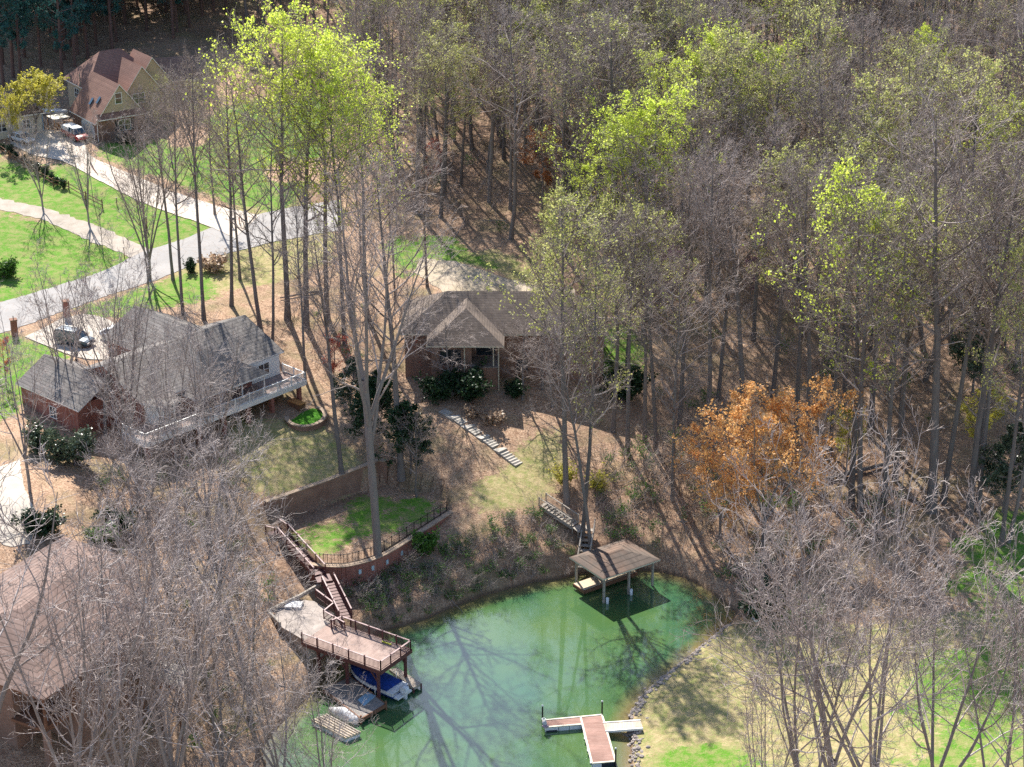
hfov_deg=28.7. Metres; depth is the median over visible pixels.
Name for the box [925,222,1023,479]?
bare tree
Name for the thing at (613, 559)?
boathouse
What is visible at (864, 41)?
bare tree
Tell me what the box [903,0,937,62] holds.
bare tree
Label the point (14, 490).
carport drive
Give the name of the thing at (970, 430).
yellow leaved tree
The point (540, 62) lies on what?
budding tree
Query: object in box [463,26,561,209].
budding tree
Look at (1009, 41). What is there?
bare tree
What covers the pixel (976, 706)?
bare tree
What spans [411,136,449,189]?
red leaved tree
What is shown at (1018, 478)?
budding tree
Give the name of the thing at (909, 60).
budding tree
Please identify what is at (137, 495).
bare tree
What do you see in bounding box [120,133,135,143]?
evergreen shrub
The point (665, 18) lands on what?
budding tree
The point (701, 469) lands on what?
orange tree
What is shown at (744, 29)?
bare tree
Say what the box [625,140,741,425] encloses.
bare tree
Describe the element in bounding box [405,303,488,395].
understory tree
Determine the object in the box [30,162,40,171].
young conifer
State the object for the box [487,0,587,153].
bare tree
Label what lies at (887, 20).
bare tree
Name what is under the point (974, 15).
bare tree
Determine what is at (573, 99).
budding tree
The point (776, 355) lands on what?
budding tree
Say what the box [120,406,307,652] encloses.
bare tree
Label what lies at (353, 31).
bare tree
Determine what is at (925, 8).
bare tree
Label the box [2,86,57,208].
bare tree
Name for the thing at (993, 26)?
budding tree
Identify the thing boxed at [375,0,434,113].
budding tree
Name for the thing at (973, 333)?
bare tree
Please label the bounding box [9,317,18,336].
gate pillar
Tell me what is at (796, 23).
budding tree
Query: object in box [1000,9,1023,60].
bare tree
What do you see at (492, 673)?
lake water
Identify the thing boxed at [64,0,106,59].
pine tree
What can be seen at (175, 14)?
pine tree
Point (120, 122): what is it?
window
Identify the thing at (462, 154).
budding tree
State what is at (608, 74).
bare tree
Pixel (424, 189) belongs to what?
bare tree
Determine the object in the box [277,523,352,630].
bank stairs
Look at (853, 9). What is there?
bare tree
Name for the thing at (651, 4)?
budding tree
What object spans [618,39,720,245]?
leafing tree
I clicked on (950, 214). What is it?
budding tree
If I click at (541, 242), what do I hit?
budding tree
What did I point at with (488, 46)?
budding tree
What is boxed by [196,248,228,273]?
dry shrub
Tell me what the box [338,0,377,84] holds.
budding tree
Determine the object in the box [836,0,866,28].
budding tree
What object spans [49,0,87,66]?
pine tree
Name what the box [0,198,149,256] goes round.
gravel track
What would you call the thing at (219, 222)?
house driveway
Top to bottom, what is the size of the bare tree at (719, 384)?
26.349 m
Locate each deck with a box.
[131,658,200,743]
[301,615,411,698]
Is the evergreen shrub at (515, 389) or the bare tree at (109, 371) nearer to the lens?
the bare tree at (109, 371)
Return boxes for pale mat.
[358,692,375,705]
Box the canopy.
[47,113,69,128]
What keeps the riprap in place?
on the ground
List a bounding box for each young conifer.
[0,143,5,151]
[5,143,13,155]
[11,150,18,159]
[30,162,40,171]
[40,165,50,177]
[48,172,54,181]
[52,176,59,185]
[59,176,67,188]
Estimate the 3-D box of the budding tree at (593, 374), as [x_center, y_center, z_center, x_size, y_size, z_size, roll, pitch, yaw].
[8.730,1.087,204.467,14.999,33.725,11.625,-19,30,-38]
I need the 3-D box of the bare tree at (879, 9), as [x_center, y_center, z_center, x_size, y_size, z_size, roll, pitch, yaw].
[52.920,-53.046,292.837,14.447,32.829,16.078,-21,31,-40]
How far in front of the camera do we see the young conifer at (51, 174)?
283.64 m
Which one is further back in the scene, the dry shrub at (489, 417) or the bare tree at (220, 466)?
the dry shrub at (489, 417)
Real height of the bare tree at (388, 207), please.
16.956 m
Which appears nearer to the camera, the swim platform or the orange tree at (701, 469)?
the swim platform
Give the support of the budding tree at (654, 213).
on the ground
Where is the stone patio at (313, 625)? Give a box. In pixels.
[275,599,340,658]
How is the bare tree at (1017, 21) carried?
on the ground
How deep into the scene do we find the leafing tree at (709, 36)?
258.19 m
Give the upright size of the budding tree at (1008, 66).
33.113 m
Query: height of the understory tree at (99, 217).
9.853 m
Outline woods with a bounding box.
[243,0,1010,56]
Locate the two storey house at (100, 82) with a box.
[63,48,174,141]
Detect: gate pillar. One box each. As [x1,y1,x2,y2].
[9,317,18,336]
[63,299,69,317]
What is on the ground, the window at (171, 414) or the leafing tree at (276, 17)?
the leafing tree at (276, 17)
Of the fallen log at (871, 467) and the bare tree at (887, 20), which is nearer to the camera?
the fallen log at (871, 467)
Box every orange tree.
[667,421,783,536]
[671,371,868,550]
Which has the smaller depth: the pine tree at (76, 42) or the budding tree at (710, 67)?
the budding tree at (710, 67)
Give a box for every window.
[0,122,6,131]
[22,119,30,128]
[49,405,56,419]
[74,87,78,96]
[104,661,111,680]
[114,92,121,103]
[118,118,130,130]
[132,92,144,102]
[162,405,174,421]
[258,361,269,375]
[440,350,460,363]
[477,348,495,354]
[517,360,527,369]
[574,340,587,351]
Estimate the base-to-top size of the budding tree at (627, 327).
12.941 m
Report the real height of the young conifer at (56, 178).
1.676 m
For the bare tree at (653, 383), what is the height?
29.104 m
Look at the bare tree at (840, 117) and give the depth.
238.00 m
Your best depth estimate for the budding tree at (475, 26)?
315.04 m
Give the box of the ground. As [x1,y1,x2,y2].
[0,0,1023,766]
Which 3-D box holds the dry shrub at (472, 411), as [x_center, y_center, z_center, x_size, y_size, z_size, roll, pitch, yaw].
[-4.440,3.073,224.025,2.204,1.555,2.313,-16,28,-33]
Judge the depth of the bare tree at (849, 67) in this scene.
256.32 m
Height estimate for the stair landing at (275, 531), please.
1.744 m
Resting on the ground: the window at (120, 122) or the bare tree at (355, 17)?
the bare tree at (355, 17)
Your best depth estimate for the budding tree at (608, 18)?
284.34 m
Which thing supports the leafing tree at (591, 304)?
on the ground
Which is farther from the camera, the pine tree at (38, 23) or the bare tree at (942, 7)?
the pine tree at (38, 23)
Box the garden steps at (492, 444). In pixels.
[438,408,522,466]
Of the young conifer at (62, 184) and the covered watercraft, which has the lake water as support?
the covered watercraft
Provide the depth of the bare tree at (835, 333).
236.79 m
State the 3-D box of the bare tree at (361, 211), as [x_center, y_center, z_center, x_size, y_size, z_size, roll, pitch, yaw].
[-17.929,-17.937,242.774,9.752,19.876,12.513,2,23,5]
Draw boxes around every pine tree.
[0,0,22,88]
[0,0,28,77]
[0,0,34,81]
[0,8,6,64]
[3,1,33,57]
[21,0,54,66]
[31,0,85,83]
[37,0,57,51]
[46,0,73,59]
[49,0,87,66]
[56,0,71,46]
[61,0,78,54]
[61,10,66,38]
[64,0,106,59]
[84,0,106,45]
[94,0,122,48]
[99,0,123,42]
[122,0,126,24]
[143,0,147,31]
[157,0,179,38]
[164,0,166,11]
[168,0,181,31]
[200,0,203,16]
[211,0,214,11]
[224,0,227,15]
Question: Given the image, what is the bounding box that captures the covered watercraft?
[329,707,358,724]
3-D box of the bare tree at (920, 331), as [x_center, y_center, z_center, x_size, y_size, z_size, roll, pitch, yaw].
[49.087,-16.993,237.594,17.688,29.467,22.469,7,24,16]
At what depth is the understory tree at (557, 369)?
224.91 m
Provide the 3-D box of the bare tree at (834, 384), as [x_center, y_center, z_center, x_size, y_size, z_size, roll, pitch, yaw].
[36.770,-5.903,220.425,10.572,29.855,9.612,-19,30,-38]
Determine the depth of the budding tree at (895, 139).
238.93 m
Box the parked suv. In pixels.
[53,325,95,347]
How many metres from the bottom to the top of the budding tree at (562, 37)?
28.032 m
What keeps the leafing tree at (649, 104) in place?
on the ground
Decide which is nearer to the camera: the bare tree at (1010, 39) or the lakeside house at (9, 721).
the lakeside house at (9, 721)
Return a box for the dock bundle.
[542,718,548,727]
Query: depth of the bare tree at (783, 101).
265.38 m
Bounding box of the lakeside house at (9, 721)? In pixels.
[0,536,149,766]
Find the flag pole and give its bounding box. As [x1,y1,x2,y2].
[87,153,97,197]
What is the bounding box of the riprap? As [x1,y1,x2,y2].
[623,623,731,766]
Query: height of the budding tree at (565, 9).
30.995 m
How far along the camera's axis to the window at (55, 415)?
218.05 m
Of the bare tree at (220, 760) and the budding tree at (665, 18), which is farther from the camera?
the budding tree at (665, 18)
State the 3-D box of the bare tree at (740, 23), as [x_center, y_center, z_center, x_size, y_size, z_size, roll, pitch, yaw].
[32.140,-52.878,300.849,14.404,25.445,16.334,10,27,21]
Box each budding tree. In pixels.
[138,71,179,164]
[178,64,236,214]
[195,110,260,279]
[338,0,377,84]
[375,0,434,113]
[386,0,466,65]
[392,17,492,197]
[393,39,499,217]
[398,0,460,164]
[432,42,499,185]
[438,0,512,150]
[447,0,485,83]
[451,0,537,135]
[454,0,493,102]
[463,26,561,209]
[465,0,500,90]
[468,177,649,505]
[499,0,574,130]
[500,0,545,122]
[504,23,609,258]
[510,2,686,259]
[513,0,607,182]
[516,1,644,190]
[522,226,569,390]
[526,0,591,124]
[531,0,595,137]
[532,240,677,541]
[534,198,577,290]
[539,0,596,149]
[558,0,648,141]
[560,0,656,128]
[566,13,657,215]
[566,188,654,432]
[582,197,705,441]
[591,0,684,172]
[594,0,677,155]
[607,279,658,367]
[620,0,729,187]
[632,0,732,210]
[668,26,781,265]
[697,0,730,98]
[707,0,760,127]
[714,43,841,280]
[724,0,761,74]
[733,137,832,399]
[755,0,824,107]
[765,0,876,150]
[770,0,845,147]
[773,183,937,511]
[776,0,861,234]
[784,105,939,341]
[789,127,917,405]
[797,0,875,120]
[803,37,869,127]
[811,69,940,296]
[833,32,1001,284]
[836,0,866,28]
[836,163,962,427]
[848,166,986,417]
[860,34,936,176]
[860,60,935,251]
[865,186,977,480]
[867,0,946,104]
[867,1,919,67]
[869,127,955,330]
[884,57,964,258]
[900,46,1023,307]
[904,0,980,101]
[929,189,1022,417]
[937,42,998,196]
[937,144,1023,511]
[944,0,1023,151]
[954,0,1018,142]
[962,191,1023,373]
[969,0,1016,111]
[978,230,1023,545]
[979,152,1023,480]
[980,20,1023,154]
[984,42,1023,157]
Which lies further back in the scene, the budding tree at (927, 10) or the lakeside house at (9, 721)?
the budding tree at (927, 10)
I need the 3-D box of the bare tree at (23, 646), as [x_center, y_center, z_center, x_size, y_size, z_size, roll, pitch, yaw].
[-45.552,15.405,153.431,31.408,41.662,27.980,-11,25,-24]
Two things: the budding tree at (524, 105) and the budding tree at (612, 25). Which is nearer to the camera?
the budding tree at (612, 25)
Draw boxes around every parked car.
[8,130,34,143]
[99,325,112,335]
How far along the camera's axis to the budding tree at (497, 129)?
291.30 m
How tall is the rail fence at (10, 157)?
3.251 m
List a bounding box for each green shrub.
[0,255,20,278]
[82,520,121,544]
[409,523,439,555]
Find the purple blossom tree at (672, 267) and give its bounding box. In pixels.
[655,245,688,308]
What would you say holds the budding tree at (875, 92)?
on the ground
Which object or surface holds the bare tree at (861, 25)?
on the ground
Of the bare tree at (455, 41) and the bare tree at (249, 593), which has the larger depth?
the bare tree at (455, 41)
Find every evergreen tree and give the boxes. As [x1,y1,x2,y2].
[333,357,364,414]
[344,369,402,439]
[374,396,438,473]
[948,308,1015,395]
[978,419,1023,512]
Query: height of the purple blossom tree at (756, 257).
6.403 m
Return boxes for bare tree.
[0,280,86,492]
[0,366,141,766]
[0,509,193,766]
[0,514,201,766]
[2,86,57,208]
[14,226,109,363]
[46,217,180,440]
[49,106,101,223]
[59,453,270,716]
[60,258,159,451]
[67,378,246,625]
[76,335,216,537]
[79,488,261,766]
[88,99,211,279]
[89,521,332,766]
[100,160,166,299]
[101,80,202,280]
[106,307,298,544]
[112,398,289,615]
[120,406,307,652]
[124,292,221,460]
[129,74,211,314]
[148,62,317,327]
[154,41,234,320]
[159,52,219,164]
[164,504,325,721]
[173,282,258,464]
[187,35,278,306]
[190,588,356,766]
[205,105,323,340]
[224,626,382,766]
[254,216,363,478]
[256,174,331,379]
[281,135,458,555]
[301,139,473,481]
[312,0,394,127]
[316,0,398,159]
[327,161,401,291]
[331,0,409,91]
[339,0,401,144]
[339,3,437,146]
[343,0,414,165]
[352,35,438,189]
[365,173,425,299]
[383,0,473,150]
[385,0,465,134]
[386,0,457,173]
[388,19,457,212]
[393,120,459,287]
[419,0,492,123]
[422,1,457,116]
[425,0,479,141]
[440,0,584,239]
[460,0,544,159]
[462,0,534,147]
[466,0,540,172]
[466,1,532,202]
[477,0,527,115]
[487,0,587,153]
[507,0,651,219]
[517,308,608,548]
[534,54,623,229]
[541,13,688,200]
[550,0,660,170]
[570,28,633,240]
[571,0,660,210]
[591,126,686,342]
[591,193,684,453]
[592,207,691,450]
[604,247,762,501]
[609,0,724,153]
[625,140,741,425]
[627,0,656,133]
[633,0,721,132]
[634,0,735,141]
[634,64,769,294]
[644,1,692,56]
[645,0,756,170]
[652,0,797,229]
[661,137,797,426]
[664,127,776,442]
[665,0,751,196]
[669,187,787,399]
[669,404,957,766]
[671,88,748,313]
[677,93,784,286]
[690,0,772,98]
[700,393,989,766]
[715,496,950,766]
[719,106,810,341]
[722,4,774,213]
[727,0,754,97]
[728,613,820,766]
[734,1,783,164]
[739,147,882,463]
[742,91,821,290]
[745,143,897,435]
[747,43,830,216]
[758,0,786,102]
[760,0,831,130]
[762,0,824,93]
[770,44,867,288]
[788,73,886,323]
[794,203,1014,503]
[795,203,896,453]
[797,136,860,365]
[799,45,879,232]
[801,110,886,307]
[812,0,870,147]
[818,5,906,160]
[820,6,921,182]
[821,69,1023,513]
[826,141,982,401]
[849,465,1023,766]
[855,0,882,103]
[857,0,939,75]
[858,0,931,143]
[858,110,980,351]
[861,0,918,108]
[867,174,984,381]
[879,7,981,186]
[882,553,1023,766]
[888,0,967,141]
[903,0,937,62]
[915,0,981,67]
[918,133,1023,503]
[920,0,981,112]
[920,147,1018,342]
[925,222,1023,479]
[929,0,1021,173]
[929,132,1023,516]
[930,0,952,71]
[931,0,1007,163]
[940,0,1023,146]
[952,169,1011,366]
[959,16,1022,189]
[960,227,1023,337]
[961,82,1023,235]
[969,289,1023,543]
[979,132,1023,217]
[979,518,1023,766]
[992,0,1023,150]
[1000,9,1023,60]
[1004,0,1014,86]
[1005,120,1023,164]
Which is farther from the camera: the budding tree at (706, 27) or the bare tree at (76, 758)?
the budding tree at (706, 27)
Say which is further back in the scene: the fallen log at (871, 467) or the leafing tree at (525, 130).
the leafing tree at (525, 130)
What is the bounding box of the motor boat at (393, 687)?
[350,664,411,699]
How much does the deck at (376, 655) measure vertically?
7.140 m
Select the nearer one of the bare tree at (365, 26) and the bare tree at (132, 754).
the bare tree at (132, 754)
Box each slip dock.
[323,673,386,723]
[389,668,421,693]
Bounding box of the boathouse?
[569,538,660,602]
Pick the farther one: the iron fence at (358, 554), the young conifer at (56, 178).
the young conifer at (56, 178)
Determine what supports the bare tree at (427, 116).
on the ground
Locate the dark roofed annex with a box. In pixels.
[153,55,198,101]
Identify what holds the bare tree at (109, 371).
on the ground
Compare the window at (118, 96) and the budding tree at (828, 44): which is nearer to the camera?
the budding tree at (828, 44)
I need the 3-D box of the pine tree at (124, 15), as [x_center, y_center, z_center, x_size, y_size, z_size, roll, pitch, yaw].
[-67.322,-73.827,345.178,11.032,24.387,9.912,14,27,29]
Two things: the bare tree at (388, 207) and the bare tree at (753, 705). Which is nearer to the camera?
the bare tree at (753, 705)
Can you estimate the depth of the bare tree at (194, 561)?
170.59 m
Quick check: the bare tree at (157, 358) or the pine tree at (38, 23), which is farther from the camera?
the pine tree at (38, 23)
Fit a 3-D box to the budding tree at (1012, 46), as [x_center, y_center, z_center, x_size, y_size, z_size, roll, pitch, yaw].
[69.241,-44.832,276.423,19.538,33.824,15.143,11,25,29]
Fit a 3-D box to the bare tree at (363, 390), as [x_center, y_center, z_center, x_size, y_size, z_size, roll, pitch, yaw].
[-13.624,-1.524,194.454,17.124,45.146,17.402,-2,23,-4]
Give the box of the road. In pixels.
[0,200,344,332]
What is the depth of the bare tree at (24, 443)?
197.81 m
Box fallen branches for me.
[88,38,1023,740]
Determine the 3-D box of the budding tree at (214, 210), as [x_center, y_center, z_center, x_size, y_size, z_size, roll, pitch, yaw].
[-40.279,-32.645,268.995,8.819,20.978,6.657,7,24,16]
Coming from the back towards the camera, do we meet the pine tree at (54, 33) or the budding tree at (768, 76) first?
the pine tree at (54, 33)
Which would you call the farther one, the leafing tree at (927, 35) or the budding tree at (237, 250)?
the leafing tree at (927, 35)
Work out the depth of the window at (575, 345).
231.21 m
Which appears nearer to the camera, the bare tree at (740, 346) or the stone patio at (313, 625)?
the stone patio at (313, 625)
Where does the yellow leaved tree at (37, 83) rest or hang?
on the ground
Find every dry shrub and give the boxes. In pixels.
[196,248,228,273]
[463,404,480,418]
[478,407,505,424]
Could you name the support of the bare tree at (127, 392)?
on the ground
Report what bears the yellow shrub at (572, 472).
on the ground
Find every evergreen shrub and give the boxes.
[9,504,68,536]
[89,505,140,532]
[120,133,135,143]
[182,257,195,274]
[412,368,459,404]
[450,356,494,401]
[503,372,529,398]
[599,357,659,401]
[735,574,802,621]
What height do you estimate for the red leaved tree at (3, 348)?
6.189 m
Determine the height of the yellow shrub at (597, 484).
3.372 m
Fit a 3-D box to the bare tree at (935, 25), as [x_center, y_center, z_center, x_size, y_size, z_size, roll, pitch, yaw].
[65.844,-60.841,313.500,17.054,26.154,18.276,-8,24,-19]
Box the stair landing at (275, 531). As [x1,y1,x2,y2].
[265,518,287,536]
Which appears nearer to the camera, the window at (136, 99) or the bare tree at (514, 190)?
the bare tree at (514, 190)
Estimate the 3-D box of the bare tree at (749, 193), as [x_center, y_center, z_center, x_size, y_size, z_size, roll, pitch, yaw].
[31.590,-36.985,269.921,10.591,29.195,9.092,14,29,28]
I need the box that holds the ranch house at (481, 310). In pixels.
[400,291,608,390]
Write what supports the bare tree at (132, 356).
on the ground
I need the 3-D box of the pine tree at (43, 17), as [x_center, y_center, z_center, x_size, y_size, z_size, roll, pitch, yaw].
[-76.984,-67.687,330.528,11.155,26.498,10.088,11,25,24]
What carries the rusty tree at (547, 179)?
on the ground
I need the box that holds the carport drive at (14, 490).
[0,459,33,546]
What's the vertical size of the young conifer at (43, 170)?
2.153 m
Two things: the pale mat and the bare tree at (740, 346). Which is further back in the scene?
the bare tree at (740, 346)
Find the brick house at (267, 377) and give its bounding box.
[16,306,306,464]
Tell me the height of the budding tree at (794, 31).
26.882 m
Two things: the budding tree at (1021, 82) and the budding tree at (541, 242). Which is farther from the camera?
the budding tree at (1021, 82)
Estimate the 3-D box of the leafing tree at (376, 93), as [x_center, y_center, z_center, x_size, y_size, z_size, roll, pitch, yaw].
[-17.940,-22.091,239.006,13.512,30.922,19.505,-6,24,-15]
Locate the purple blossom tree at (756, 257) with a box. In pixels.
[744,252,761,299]
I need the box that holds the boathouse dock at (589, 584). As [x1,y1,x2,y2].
[573,570,637,593]
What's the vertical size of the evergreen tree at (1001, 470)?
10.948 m
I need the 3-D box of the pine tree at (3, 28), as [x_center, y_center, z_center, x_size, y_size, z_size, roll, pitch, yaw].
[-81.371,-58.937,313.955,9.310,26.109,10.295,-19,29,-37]
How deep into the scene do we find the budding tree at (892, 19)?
307.60 m
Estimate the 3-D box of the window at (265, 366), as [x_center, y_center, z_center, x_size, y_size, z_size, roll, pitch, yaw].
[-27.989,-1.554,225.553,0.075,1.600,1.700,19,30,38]
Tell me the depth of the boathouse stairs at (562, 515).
211.67 m
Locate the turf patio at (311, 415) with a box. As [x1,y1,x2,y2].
[291,408,322,424]
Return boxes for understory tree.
[87,187,108,256]
[391,403,439,497]
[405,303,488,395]
[487,313,553,400]
[514,322,592,407]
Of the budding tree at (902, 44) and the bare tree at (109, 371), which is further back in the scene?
the budding tree at (902, 44)
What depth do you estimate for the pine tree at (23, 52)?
332.46 m
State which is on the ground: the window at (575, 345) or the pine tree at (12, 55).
the pine tree at (12, 55)
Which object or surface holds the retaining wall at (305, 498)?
on the ground
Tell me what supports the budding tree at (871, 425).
on the ground
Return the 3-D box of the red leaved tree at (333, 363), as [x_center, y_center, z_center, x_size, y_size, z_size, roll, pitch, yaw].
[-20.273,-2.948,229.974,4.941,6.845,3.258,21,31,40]
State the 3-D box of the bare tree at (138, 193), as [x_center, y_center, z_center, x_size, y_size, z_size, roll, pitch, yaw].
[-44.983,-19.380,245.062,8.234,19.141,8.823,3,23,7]
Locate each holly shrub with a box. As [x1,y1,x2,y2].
[22,415,63,454]
[38,424,97,465]
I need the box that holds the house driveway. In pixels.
[11,129,258,237]
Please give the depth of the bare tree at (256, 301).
231.79 m
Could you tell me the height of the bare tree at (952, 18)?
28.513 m
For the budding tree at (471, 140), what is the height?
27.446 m
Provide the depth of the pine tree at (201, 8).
354.77 m
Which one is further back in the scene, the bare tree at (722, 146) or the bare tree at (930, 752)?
the bare tree at (722, 146)
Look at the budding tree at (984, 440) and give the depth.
204.76 m
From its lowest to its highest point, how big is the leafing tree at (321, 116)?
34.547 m
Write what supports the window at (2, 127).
in the pale roofed house at (3, 132)
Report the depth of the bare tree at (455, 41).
297.31 m
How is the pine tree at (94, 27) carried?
on the ground
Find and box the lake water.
[261,571,735,766]
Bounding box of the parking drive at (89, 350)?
[25,314,114,358]
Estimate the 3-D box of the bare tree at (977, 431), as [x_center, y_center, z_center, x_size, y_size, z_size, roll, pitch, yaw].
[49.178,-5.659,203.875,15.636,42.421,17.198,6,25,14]
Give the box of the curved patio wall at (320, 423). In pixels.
[284,406,326,430]
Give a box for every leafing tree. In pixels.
[169,0,389,321]
[217,0,409,328]
[252,25,401,320]
[273,55,417,345]
[305,71,415,320]
[312,0,416,129]
[432,0,473,104]
[496,0,559,164]
[536,98,684,310]
[544,149,635,296]
[567,58,727,320]
[574,290,607,324]
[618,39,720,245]
[637,15,766,237]
[694,20,823,228]
[731,0,817,135]
[742,137,960,507]
[815,30,872,128]
[820,182,928,350]
[876,12,953,129]
[949,91,1023,233]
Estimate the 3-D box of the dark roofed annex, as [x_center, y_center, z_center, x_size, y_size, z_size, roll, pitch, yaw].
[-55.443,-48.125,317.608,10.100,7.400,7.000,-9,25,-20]
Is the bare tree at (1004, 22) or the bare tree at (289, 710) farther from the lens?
the bare tree at (1004, 22)
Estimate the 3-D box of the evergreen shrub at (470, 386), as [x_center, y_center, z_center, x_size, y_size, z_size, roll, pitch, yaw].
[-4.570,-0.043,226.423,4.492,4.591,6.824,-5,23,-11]
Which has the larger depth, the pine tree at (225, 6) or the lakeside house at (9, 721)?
the pine tree at (225, 6)
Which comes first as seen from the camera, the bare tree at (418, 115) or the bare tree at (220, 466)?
the bare tree at (220, 466)
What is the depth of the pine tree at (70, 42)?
337.77 m
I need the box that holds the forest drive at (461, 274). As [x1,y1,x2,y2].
[414,257,574,292]
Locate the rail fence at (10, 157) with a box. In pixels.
[0,146,102,207]
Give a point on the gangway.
(621, 726)
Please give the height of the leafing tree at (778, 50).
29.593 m
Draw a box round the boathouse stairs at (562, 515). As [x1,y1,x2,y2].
[538,493,595,570]
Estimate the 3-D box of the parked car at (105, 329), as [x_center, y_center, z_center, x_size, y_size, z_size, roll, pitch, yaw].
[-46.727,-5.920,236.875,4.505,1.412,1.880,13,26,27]
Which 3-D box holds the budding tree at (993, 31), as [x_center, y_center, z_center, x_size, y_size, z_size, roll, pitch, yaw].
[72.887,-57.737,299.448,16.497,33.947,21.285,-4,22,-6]
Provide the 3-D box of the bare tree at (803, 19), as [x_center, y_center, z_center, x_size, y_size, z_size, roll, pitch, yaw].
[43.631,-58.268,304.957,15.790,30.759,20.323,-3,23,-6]
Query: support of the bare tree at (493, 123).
on the ground
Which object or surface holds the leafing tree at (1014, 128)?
on the ground
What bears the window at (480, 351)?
in the ranch house at (481, 310)
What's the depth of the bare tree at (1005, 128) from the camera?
250.68 m
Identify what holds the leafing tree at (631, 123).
on the ground
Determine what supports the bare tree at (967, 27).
on the ground
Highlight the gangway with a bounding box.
[603,720,642,732]
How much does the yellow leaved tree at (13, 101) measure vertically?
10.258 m
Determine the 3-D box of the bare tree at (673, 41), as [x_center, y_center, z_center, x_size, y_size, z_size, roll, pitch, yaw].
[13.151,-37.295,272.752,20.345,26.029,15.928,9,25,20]
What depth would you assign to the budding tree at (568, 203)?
203.22 m
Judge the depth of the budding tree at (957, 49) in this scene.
269.85 m
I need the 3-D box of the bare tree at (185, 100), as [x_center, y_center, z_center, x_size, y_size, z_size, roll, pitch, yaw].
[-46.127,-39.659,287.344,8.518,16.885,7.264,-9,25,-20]
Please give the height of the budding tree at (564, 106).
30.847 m
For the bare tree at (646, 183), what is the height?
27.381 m
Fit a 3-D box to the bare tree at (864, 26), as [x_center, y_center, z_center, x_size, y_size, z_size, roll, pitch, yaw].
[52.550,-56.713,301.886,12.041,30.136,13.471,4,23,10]
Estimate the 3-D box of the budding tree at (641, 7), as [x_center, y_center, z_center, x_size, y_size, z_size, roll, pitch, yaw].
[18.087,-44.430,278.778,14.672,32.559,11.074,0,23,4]
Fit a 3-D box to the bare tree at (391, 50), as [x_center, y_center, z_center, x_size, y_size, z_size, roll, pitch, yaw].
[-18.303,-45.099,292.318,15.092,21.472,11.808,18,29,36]
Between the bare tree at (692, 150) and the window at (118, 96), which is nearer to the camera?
the bare tree at (692, 150)
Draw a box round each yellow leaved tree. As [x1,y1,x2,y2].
[0,85,23,143]
[4,66,69,131]
[827,402,869,482]
[952,379,1022,437]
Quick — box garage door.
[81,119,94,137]
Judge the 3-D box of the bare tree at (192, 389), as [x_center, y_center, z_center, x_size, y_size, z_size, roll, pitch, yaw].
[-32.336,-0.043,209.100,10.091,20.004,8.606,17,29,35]
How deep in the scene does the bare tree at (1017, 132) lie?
241.53 m
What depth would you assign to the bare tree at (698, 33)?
289.64 m
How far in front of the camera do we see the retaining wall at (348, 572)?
201.76 m
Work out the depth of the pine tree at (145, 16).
345.52 m
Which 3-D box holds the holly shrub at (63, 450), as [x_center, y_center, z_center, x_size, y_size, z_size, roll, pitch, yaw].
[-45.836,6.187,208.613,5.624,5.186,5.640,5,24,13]
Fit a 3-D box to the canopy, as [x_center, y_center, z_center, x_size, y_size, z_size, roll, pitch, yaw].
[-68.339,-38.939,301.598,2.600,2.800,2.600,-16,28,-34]
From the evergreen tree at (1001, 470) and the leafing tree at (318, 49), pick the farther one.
the leafing tree at (318, 49)
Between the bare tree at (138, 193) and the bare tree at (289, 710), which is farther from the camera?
the bare tree at (138, 193)
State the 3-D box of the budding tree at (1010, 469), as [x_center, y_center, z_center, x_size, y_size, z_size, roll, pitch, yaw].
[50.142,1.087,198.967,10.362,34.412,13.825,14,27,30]
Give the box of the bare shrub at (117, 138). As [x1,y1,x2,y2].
[103,128,129,142]
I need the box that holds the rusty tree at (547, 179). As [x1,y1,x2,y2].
[517,125,565,209]
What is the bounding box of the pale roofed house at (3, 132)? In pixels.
[0,92,44,139]
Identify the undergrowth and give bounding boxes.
[70,21,1023,766]
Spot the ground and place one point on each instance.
(688, 714)
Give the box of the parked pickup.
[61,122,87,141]
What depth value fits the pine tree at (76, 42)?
333.23 m
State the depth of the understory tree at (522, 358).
226.25 m
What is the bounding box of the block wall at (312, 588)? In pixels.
[267,583,320,626]
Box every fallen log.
[826,460,893,481]
[880,484,919,503]
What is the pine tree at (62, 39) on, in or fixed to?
on the ground
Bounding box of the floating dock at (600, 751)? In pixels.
[542,714,614,766]
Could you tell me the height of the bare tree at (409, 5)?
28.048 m
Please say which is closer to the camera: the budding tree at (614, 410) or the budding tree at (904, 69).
the budding tree at (614, 410)
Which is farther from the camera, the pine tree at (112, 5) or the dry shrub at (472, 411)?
the pine tree at (112, 5)
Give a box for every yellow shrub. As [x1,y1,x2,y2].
[546,455,578,484]
[583,462,616,492]
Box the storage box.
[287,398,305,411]
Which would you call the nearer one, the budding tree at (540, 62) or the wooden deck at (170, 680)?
the wooden deck at (170, 680)
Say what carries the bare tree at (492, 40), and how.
on the ground
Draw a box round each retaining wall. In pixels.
[263,458,387,519]
[309,510,453,586]
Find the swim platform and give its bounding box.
[312,713,360,741]
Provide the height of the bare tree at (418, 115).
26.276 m
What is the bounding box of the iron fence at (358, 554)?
[319,482,446,563]
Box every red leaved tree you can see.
[0,335,13,384]
[321,326,352,375]
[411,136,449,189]
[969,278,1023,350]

